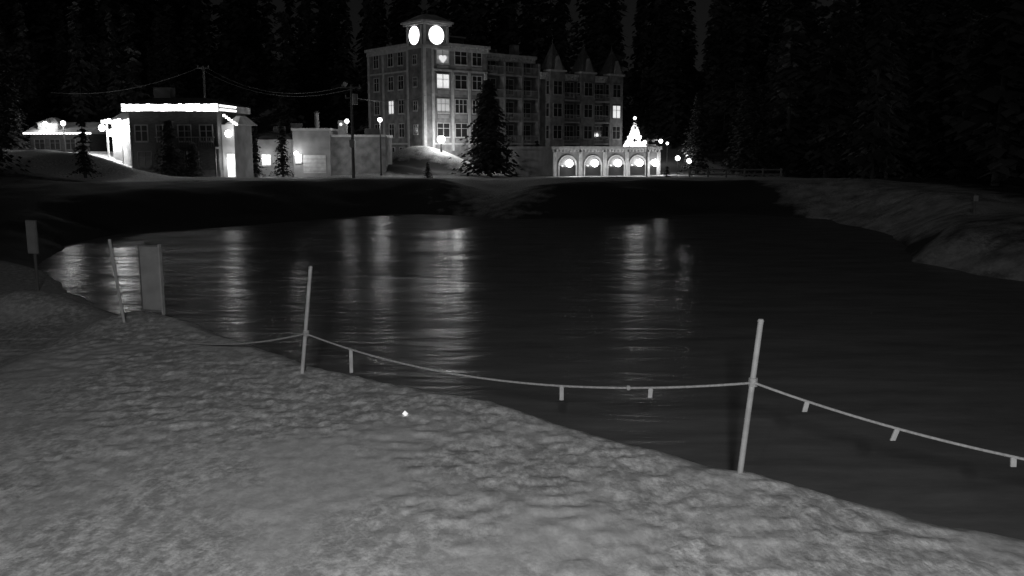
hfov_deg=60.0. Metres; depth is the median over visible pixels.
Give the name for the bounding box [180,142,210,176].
pine tree
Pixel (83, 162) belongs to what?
pine tree
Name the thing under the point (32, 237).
information sign
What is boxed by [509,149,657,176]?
walls
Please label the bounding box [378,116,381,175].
street lamp
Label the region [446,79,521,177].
pine tree
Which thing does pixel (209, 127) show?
windows
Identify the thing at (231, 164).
lit doorway
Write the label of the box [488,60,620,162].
window frames
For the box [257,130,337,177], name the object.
walls
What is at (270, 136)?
roof
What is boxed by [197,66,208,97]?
utility pole
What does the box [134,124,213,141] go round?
window frames
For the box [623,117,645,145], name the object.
christmas tree
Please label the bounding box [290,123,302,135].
roof unit
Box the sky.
[94,0,987,70]
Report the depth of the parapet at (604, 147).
99.49 m
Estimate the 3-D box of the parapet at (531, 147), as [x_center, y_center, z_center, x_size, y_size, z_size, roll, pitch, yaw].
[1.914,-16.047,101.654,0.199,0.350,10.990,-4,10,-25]
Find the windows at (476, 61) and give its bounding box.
[374,51,620,158]
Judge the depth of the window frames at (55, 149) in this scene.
110.25 m
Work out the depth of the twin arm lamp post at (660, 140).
91.68 m
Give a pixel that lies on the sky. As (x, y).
(702, 7)
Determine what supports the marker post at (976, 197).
on the snow ground
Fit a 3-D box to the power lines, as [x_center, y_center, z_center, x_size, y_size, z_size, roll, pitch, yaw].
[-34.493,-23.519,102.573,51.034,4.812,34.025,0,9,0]
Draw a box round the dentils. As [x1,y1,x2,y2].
[552,150,659,151]
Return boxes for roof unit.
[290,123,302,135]
[364,128,381,134]
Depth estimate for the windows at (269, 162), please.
99.78 m
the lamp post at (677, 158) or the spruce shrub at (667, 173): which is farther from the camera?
the lamp post at (677, 158)
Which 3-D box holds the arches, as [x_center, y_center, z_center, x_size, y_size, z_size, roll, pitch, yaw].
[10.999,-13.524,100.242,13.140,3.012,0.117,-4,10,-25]
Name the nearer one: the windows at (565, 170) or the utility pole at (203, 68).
the windows at (565, 170)
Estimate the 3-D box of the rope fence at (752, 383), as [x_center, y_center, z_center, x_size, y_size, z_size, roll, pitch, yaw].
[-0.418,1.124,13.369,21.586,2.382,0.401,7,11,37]
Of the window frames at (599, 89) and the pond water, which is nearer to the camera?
the pond water
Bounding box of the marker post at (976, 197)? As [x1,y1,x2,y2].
[972,193,978,214]
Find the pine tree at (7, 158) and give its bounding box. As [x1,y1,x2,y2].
[0,77,30,178]
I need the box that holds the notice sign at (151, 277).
[137,244,164,314]
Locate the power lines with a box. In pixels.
[51,66,430,100]
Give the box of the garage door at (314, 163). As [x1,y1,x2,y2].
[303,155,325,172]
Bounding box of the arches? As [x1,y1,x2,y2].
[558,155,656,175]
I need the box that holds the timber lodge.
[98,88,257,176]
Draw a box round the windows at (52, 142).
[35,140,74,148]
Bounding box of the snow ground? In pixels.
[0,23,1023,575]
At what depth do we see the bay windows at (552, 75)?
130.62 m
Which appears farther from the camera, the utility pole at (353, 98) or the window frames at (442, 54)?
the window frames at (442, 54)
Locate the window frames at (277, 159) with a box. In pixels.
[261,154,301,165]
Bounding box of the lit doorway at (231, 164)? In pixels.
[227,154,235,176]
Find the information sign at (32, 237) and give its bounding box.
[25,220,39,289]
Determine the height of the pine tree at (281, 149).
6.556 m
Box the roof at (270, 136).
[257,133,292,139]
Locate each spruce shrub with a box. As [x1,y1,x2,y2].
[423,162,433,178]
[663,166,670,176]
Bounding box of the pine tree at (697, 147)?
[675,91,718,175]
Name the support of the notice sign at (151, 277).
on the snow ground
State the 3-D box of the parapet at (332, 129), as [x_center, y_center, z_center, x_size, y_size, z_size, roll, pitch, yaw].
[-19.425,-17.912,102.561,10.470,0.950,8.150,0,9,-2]
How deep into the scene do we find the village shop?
110.35 m
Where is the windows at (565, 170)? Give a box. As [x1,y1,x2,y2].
[559,164,656,175]
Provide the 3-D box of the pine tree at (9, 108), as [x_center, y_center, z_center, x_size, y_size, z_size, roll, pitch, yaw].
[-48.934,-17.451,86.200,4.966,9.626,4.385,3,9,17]
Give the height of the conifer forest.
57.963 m
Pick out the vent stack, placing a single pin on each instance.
(316, 118)
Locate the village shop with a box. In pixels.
[23,118,112,151]
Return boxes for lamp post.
[633,138,662,176]
[675,156,679,173]
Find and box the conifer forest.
[0,0,1023,185]
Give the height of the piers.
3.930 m
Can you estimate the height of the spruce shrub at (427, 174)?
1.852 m
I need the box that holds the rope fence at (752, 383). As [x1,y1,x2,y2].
[108,239,1023,473]
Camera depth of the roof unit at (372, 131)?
101.74 m
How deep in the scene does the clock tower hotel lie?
121.63 m
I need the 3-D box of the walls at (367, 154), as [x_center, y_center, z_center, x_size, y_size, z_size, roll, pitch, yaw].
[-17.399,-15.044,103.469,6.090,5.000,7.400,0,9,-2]
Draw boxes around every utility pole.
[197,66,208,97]
[341,82,360,177]
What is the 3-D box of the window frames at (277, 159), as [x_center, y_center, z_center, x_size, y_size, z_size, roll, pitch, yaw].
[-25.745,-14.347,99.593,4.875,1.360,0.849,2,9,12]
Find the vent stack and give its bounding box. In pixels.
[314,113,318,127]
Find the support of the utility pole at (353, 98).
on the snow ground
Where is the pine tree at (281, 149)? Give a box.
[269,116,293,176]
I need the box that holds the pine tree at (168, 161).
[150,119,188,176]
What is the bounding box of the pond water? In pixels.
[38,214,1023,539]
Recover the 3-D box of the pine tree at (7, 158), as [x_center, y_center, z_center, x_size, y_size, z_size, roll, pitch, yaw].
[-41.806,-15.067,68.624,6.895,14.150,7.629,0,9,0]
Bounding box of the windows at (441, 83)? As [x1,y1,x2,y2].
[389,74,619,117]
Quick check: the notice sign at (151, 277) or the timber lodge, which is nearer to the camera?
the notice sign at (151, 277)
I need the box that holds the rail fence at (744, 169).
[689,168,782,177]
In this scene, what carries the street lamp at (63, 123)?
on the snow ground
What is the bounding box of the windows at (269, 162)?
[262,155,300,164]
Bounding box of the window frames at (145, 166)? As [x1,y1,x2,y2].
[137,151,199,167]
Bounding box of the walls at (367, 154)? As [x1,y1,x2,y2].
[331,137,391,175]
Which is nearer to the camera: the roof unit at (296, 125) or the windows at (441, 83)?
the roof unit at (296, 125)
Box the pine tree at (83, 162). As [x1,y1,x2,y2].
[67,114,101,178]
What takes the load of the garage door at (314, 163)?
attached to the walls at (310, 142)
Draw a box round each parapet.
[291,128,392,137]
[507,146,550,149]
[551,146,661,149]
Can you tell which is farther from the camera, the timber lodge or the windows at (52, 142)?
the windows at (52, 142)
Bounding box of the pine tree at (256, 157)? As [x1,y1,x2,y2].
[251,116,266,177]
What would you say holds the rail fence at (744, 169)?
on the snow ground
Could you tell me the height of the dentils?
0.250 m
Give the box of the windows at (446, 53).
[437,50,448,111]
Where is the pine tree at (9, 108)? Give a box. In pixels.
[0,58,37,149]
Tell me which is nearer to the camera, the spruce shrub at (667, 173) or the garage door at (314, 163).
the spruce shrub at (667, 173)
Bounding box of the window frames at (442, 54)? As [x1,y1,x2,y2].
[373,50,481,151]
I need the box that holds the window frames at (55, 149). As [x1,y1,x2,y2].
[34,139,75,150]
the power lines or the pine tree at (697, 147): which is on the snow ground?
the pine tree at (697, 147)
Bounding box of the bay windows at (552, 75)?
[545,71,622,145]
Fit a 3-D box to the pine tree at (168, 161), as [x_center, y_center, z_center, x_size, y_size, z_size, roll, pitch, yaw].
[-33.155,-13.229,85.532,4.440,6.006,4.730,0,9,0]
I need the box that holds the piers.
[553,152,660,175]
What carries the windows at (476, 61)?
in the clock tower hotel
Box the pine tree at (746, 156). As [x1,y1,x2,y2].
[718,65,772,176]
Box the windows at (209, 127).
[135,125,211,165]
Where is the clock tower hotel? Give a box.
[364,14,624,169]
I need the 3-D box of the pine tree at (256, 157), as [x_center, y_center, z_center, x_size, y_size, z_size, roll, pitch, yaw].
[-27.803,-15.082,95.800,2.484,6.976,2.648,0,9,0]
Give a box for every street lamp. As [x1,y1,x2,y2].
[61,119,66,151]
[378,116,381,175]
[437,135,444,151]
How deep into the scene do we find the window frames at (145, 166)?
88.88 m
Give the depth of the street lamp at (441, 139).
109.81 m

